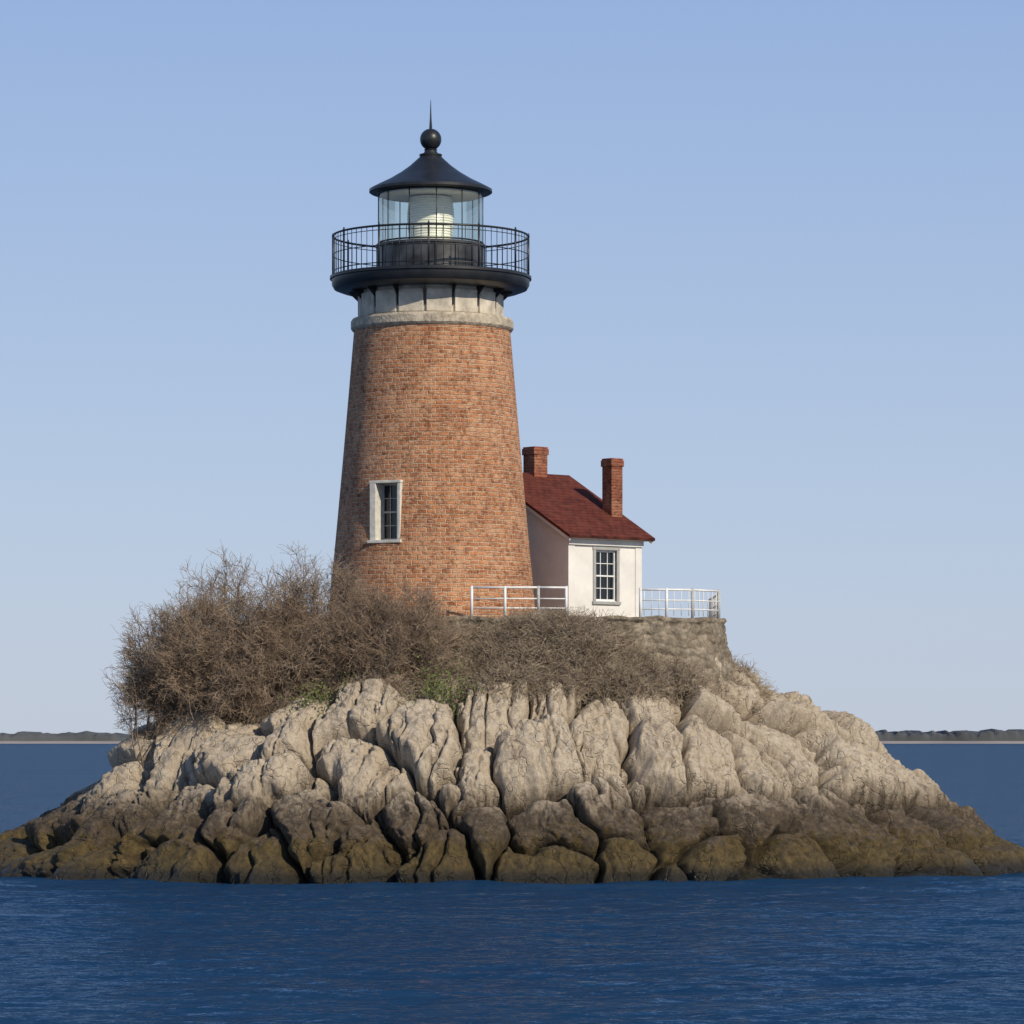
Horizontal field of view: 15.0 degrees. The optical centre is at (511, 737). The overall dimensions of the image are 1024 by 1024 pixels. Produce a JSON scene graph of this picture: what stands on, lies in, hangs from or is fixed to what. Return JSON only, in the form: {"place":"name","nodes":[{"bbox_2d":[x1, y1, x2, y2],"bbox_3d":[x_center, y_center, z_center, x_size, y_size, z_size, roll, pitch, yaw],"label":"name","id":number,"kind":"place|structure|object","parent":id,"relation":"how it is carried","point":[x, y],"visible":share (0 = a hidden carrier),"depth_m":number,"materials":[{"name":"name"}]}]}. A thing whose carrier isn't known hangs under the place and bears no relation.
{"place":"outdoors","nodes":[
{"label":"outdoors","id":0,"kind":"place"},
{"bbox_2d":[0,744,1023,1023],"bbox_3d":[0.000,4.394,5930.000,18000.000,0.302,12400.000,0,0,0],"label":"sea","id":1,"kind":"structure","parent":0,"point":[830,950],"depth_m":81.76,"materials":[{"name":"liquid"}]},
{"bbox_2d":[0,639,1023,883],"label":"rocky island","id":2,"kind":"structure","parent":0,"point":[358,783],"depth_m":121.08,"materials":[{"name":"stone"}]},
{"bbox_2d":[102,584,254,766],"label":"bare shrub","id":3,"kind":"object","parent":2,"relation":"on","point":[158,711],"visible":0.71,"depth_m":124.70,"materials":[{"name":"brown plant"}]},
{"bbox_2d":[118,539,339,735],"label":"bare shrub","id":4,"kind":"object","parent":2,"relation":"on","point":[261,708],"visible":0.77,"depth_m":124.11,"materials":[{"name":"brown plant"}]},
{"bbox_2d":[224,541,388,721],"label":"bare shrub","id":5,"kind":"object","parent":2,"relation":"on","point":[275,633],"visible":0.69,"depth_m":124.65,"materials":[{"name":"brown plant"}]},
{"bbox_2d":[280,666,361,721],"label":"green weeds","id":6,"kind":"object","parent":2,"relation":"on","point":[313,699],"visible":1,"depth_m":122.89,"materials":[{"name":"green plant"}]},
{"bbox_2d":[302,573,470,698],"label":"bare shrub","id":7,"kind":"object","parent":2,"relation":"on","point":[397,636],"visible":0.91,"depth_m":123.63,"materials":[{"name":"brown plant"}]},
{"bbox_2d":[330,100,535,616],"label":"brick lighthouse","id":8,"kind":"object","parent":2,"relation":"on","point":[432,486],"visible":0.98,"depth_m":127.62,"materials":[{"name":"orange brick"}]},
{"bbox_2d":[385,486,395,538],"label":"window glass","id":9,"kind":"structure","parent":8,"relation":"in","point":[387,488],"depth_m":127.72,"materials":[{"name":"black glass"}]},
{"bbox_2d":[398,628,493,722],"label":"green weeds","id":10,"kind":"object","parent":2,"relation":"on","point":[442,688],"visible":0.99,"depth_m":122.41,"materials":[{"name":"green plant"}]},
{"bbox_2d":[279,605,781,714],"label":"dry brush","id":11,"kind":"object","parent":2,"relation":"on","point":[555,640],"visible":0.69,"depth_m":123.80,"materials":[{"name":"brown plant"}]},
{"bbox_2d":[398,615,732,694],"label":"stone retaining wall","id":12,"kind":"structure","parent":2,"relation":"on","point":[704,639],"depth_m":125.81,"materials":[{"name":"beige stone"}]},
{"bbox_2d":[470,586,567,615],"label":"white railing","id":13,"kind":"object","parent":12,"relation":"on","point":[505,598],"visible":0.98,"depth_m":125.61,"materials":[{"name":"metal"}]},
{"bbox_2d":[522,446,654,616],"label":"white keeper cottage","id":14,"kind":"structure","parent":12,"relation":"on","point":[586,545],"depth_m":132.39,"materials":[{"name":"paint"}]},
{"bbox_2d":[596,552,612,599],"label":"window glass","id":15,"kind":"structure","parent":14,"relation":"in","point":[603,555],"depth_m":132.22,"materials":[{"name":"black glass"}]},
{"bbox_2d":[592,547,620,604],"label":"window frame","id":16,"kind":"structure","parent":14,"relation":"in","point":[594,549],"depth_m":132.13,"materials":[{"name":"white wood"}]},
{"bbox_2d":[639,588,719,619],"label":"white railing","id":17,"kind":"object","parent":12,"relation":"on","point":[713,607],"visible":0.84,"depth_m":126.36,"materials":[{"name":"metal"}]},
{"bbox_2d":[0,741,1023,743],"bbox_3d":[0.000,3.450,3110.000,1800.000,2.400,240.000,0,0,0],"label":"distant beach","id":18,"kind":"structure","parent":0,"point":[883,742],"depth_m":3002.89,"materials":[{"name":"beige sand"}]},
{"bbox_2d":[0,729,1023,740],"bbox_3d":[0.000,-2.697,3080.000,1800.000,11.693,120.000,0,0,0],"label":"distant treeline","id":19,"kind":"object","parent":18,"relation":"on","point":[967,735],"visible":0.3,"depth_m":3021.76,"materials":[{"name":"plant"}]},
{"bbox_2d":[0,0,1023,733],"label":"sky","id":20,"kind":"structure","parent":0,"point":[776,247],"materials":[{"name":"blue"}]}
]}

